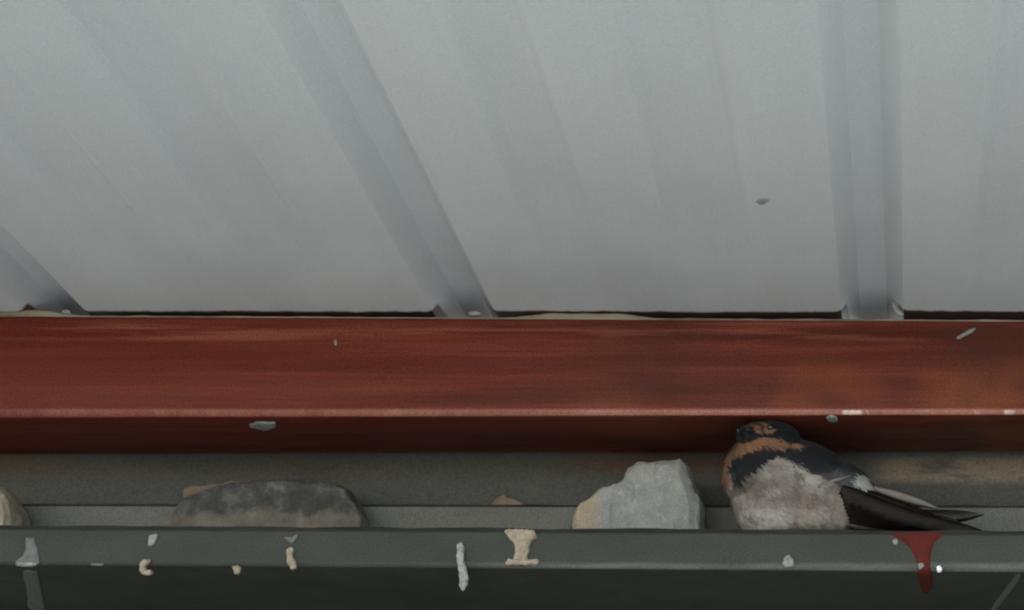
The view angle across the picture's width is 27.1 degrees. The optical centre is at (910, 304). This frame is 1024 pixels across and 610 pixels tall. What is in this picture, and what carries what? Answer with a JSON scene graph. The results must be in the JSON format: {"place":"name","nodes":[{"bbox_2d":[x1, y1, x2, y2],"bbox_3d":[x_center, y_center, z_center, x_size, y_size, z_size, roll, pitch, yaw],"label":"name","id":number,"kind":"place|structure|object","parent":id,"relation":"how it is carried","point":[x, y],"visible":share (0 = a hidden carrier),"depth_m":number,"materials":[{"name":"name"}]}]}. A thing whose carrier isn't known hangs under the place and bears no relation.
{"place":"outdoors","nodes":[
{"label":"outdoors","id":0,"kind":"place"},
{"label":"path","id":1,"kind":"structure","parent":0,"visible":0},
{"bbox_2d":[0,451,1023,505],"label":"wall","id":2,"kind":"structure","parent":1,"relation":"on","point":[982,478],"depth_m":1.44,"materials":[{"name":"grey paint"}]},
{"bbox_2d":[183,480,250,498],"bbox_3d":[-0.484,0.130,1.433,0.048,0.014,0.011,0,-19,0],"label":"mud lump","id":3,"kind":"object","parent":2,"relation":"attached to","point":[189,491],"visible":0.36,"depth_m":1.43,"materials":[{"name":"brown soil"}]},
{"bbox_2d":[0,504,1023,609],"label":"ledge beam","id":4,"kind":"structure","parent":2,"relation":"attached to","point":[397,557],"depth_m":1.34,"materials":[{"name":"metal"}]},
{"bbox_2d":[0,486,30,525],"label":"stone","id":5,"kind":"object","parent":4,"relation":"on","point":[13,512],"visible":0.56,"depth_m":1.38,"materials":[{"name":"beige stone"}]},
{"bbox_2d":[17,562,36,566],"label":"bird dropping","id":6,"kind":"object","parent":4,"relation":"attached to","point":[27,564],"visible":1,"depth_m":1.31,"materials":[{"name":"white"}]},
{"bbox_2d":[15,537,39,565],"bbox_3d":[-0.568,0.159,1.319,0.016,0.019,0.002,0,-19,0],"label":"bird dropping","id":7,"kind":"object","parent":4,"relation":"attached to","point":[31,553],"visible":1,"depth_m":1.32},
{"bbox_2d":[23,570,44,609],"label":"bird dropping","id":8,"kind":"object","parent":4,"relation":"attached to","point":[34,594],"visible":1,"depth_m":1.40,"materials":[{"name":"grey"}]},
{"bbox_2d":[90,563,103,565],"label":"bird dropping","id":9,"kind":"object","parent":4,"relation":"attached to","point":[96,564],"visible":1,"depth_m":1.32,"materials":[{"name":"grey"}]},
{"bbox_2d":[139,559,153,575],"bbox_3d":[-0.491,0.169,1.316,0.009,0.011,0.005,0,-19,0],"label":"bird dropping","id":10,"kind":"object","parent":4,"relation":"attached to","point":[143,564],"visible":1,"depth_m":1.31,"materials":[{"name":"beige"}]},
{"bbox_2d":[148,534,157,545],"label":"bird dropping","id":11,"kind":"object","parent":4,"relation":"attached to","point":[152,539],"visible":1,"depth_m":1.32,"materials":[{"name":"white"}]},
{"bbox_2d":[232,565,241,574],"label":"bird dropping","id":12,"kind":"object","parent":4,"relation":"attached to","point":[236,569],"visible":1,"depth_m":1.31,"materials":[{"name":"beige"}]},
{"bbox_2d":[171,479,367,527],"bbox_3d":[-0.435,0.144,1.394,0.135,0.052,0.026,0,-19,0],"label":"stone","id":13,"kind":"object","parent":4,"relation":"on","point":[307,503],"visible":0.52,"depth_m":1.39,"materials":[{"name":"stone"}]},
{"bbox_2d":[286,547,296,569],"bbox_3d":[-0.398,0.163,1.318,0.008,0.015,0.005,0,-19,0],"label":"bird dropping","id":14,"kind":"object","parent":4,"relation":"attached to","point":[291,562],"visible":1,"depth_m":1.32,"materials":[{"name":"beige"}]},
{"bbox_2d":[284,534,298,543],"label":"bird dropping","id":15,"kind":"object","parent":4,"relation":"attached to","point":[292,540],"visible":1,"depth_m":1.32,"materials":[{"name":"grey"}]},
{"bbox_2d":[456,542,468,590],"bbox_3d":[-0.288,0.168,1.316,0.009,0.032,0.004,0,-19,0],"label":"bird dropping","id":16,"kind":"object","parent":4,"relation":"attached to","point":[463,576],"visible":1,"depth_m":1.31,"materials":[{"name":"white"}]},
{"bbox_2d":[492,493,525,504],"bbox_3d":[-0.278,0.137,1.423,0.026,0.012,0.011,0,-19,0],"label":"mud lump","id":17,"kind":"object","parent":4,"relation":"on","point":[503,499],"visible":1,"depth_m":1.42,"materials":[{"name":"brown soil"}]},
{"bbox_2d":[504,529,538,565],"bbox_3d":[-0.250,0.156,1.320,0.024,0.024,0.006,0,-19,0],"label":"bird dropping","id":18,"kind":"object","parent":4,"relation":"attached to","point":[521,539],"visible":1,"depth_m":1.32,"materials":[{"name":"beige"}]},
{"bbox_2d":[572,459,705,528],"bbox_3d":[-0.183,0.137,1.389,0.092,0.064,0.038,0,-19,0],"label":"stone","id":19,"kind":"object","parent":4,"relation":"on","point":[664,494],"visible":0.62,"depth_m":1.37,"materials":[{"name":"grey stone"}]},
{"bbox_2d":[782,555,793,567],"bbox_3d":[-0.079,0.165,1.317,0.008,0.009,0.003,0,-19,0],"label":"bird dropping","id":20,"kind":"object","parent":4,"relation":"attached to","point":[788,561],"visible":1,"depth_m":1.32,"materials":[{"name":"white"}]},
{"bbox_2d":[719,420,982,530],"bbox_3d":[-0.037,0.117,1.359,0.178,0.082,0.060,0,-19,0],"label":"swallow","id":21,"kind":"object","parent":4,"relation":"on","point":[774,474],"visible":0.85,"depth_m":1.34,"materials":[{"name":"multicoloured"}]},
{"bbox_2d":[892,538,897,544],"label":"bird dropping","id":22,"kind":"object","parent":4,"relation":"attached to","point":[895,541],"visible":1,"depth_m":1.32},
{"bbox_2d":[891,533,943,594],"bbox_3d":[0.005,0.171,1.351,0.035,0.027,0.070,0,-19,0],"label":"paint drip","id":23,"kind":"object","parent":4,"relation":"on","point":[920,545],"visible":1,"depth_m":1.32},
{"bbox_2d":[918,563,923,569],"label":"bird dropping","id":24,"kind":"object","parent":4,"relation":"attached to","point":[920,566],"visible":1,"depth_m":1.31,"materials":[{"name":"white"}]},
{"bbox_2d":[936,565,941,572],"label":"bird dropping","id":25,"kind":"object","parent":4,"relation":"attached to","point":[938,568],"visible":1,"depth_m":1.31,"materials":[{"name":"white"}]},
{"bbox_2d":[991,573,1019,609],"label":"bird dropping","id":26,"kind":"object","parent":4,"relation":"attached to","point":[1005,592],"visible":1,"depth_m":1.38,"materials":[{"name":"grey"}]},
{"bbox_2d":[0,317,1023,453],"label":"roof purlin","id":27,"kind":"object","parent":2,"relation":"on","point":[106,385],"visible":0.96,"depth_m":1.36,"materials":[{"name":"red paint"}]},
{"bbox_2d":[249,421,275,430],"bbox_3d":[-0.432,0.081,1.369,0.024,0.002,0.016,-18,-26,41],"label":"bird dropping","id":28,"kind":"object","parent":27,"relation":"attached to","point":[262,425],"visible":1,"depth_m":1.37,"materials":[{"name":"grey"}]},
{"bbox_2d":[0,0,1023,319],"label":"roof sheet","id":29,"kind":"object","parent":27,"relation":"on","point":[412,158],"visible":0.82,"depth_m":1.17,"materials":[{"name":"white metal"}]},
{"bbox_2d":[756,198,768,204],"bbox_3d":[-0.088,-0.062,1.215,0.008,0.002,0.010,0,-19,0],"label":"dirt spot","id":30,"kind":"object","parent":29,"relation":"on","point":[762,201],"visible":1,"depth_m":1.21,"materials":[{"name":"grey"}]},
{"bbox_2d":[0,310,1023,321],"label":"mastic strip","id":31,"kind":"object","parent":27,"relation":"on","point":[587,316],"visible":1,"depth_m":1.37,"materials":[{"name":"black rubber"}]},
{"bbox_2d":[62,309,71,313],"bbox_3d":[-0.567,0.004,1.377,0.006,0.003,0.002,0,-19,0],"label":"paint flake","id":32,"kind":"object","parent":31,"relation":"on","point":[67,311],"visible":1,"depth_m":1.38,"materials":[{"name":"white paint"}]},
{"bbox_2d":[468,311,481,315],"bbox_3d":[-0.293,0.005,1.376,0.009,0.003,0.002,0,-19,0],"label":"paint flake","id":33,"kind":"object","parent":31,"relation":"on","point":[474,313],"visible":1,"depth_m":1.38,"materials":[{"name":"white paint"}]},
{"bbox_2d":[892,302,903,315],"bbox_3d":[-0.008,0.002,1.377,0.008,0.010,0.002,0,-19,0],"label":"paint flake","id":34,"kind":"object","parent":31,"relation":"on","point":[896,310],"visible":1,"depth_m":1.38,"materials":[{"name":"white paint"}]},
{"bbox_2d":[826,415,837,421],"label":"bird dropping","id":35,"kind":"object","parent":27,"relation":"attached to","point":[831,418],"visible":1,"depth_m":1.35,"materials":[{"name":"grey"}]},
{"bbox_2d":[957,328,975,338],"bbox_3d":[0.037,0.019,1.368,0.013,0.008,0.001,0,-19,0],"label":"bird dropping","id":36,"kind":"object","parent":27,"relation":"attached to","point":[969,331],"visible":1,"depth_m":1.37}
]}

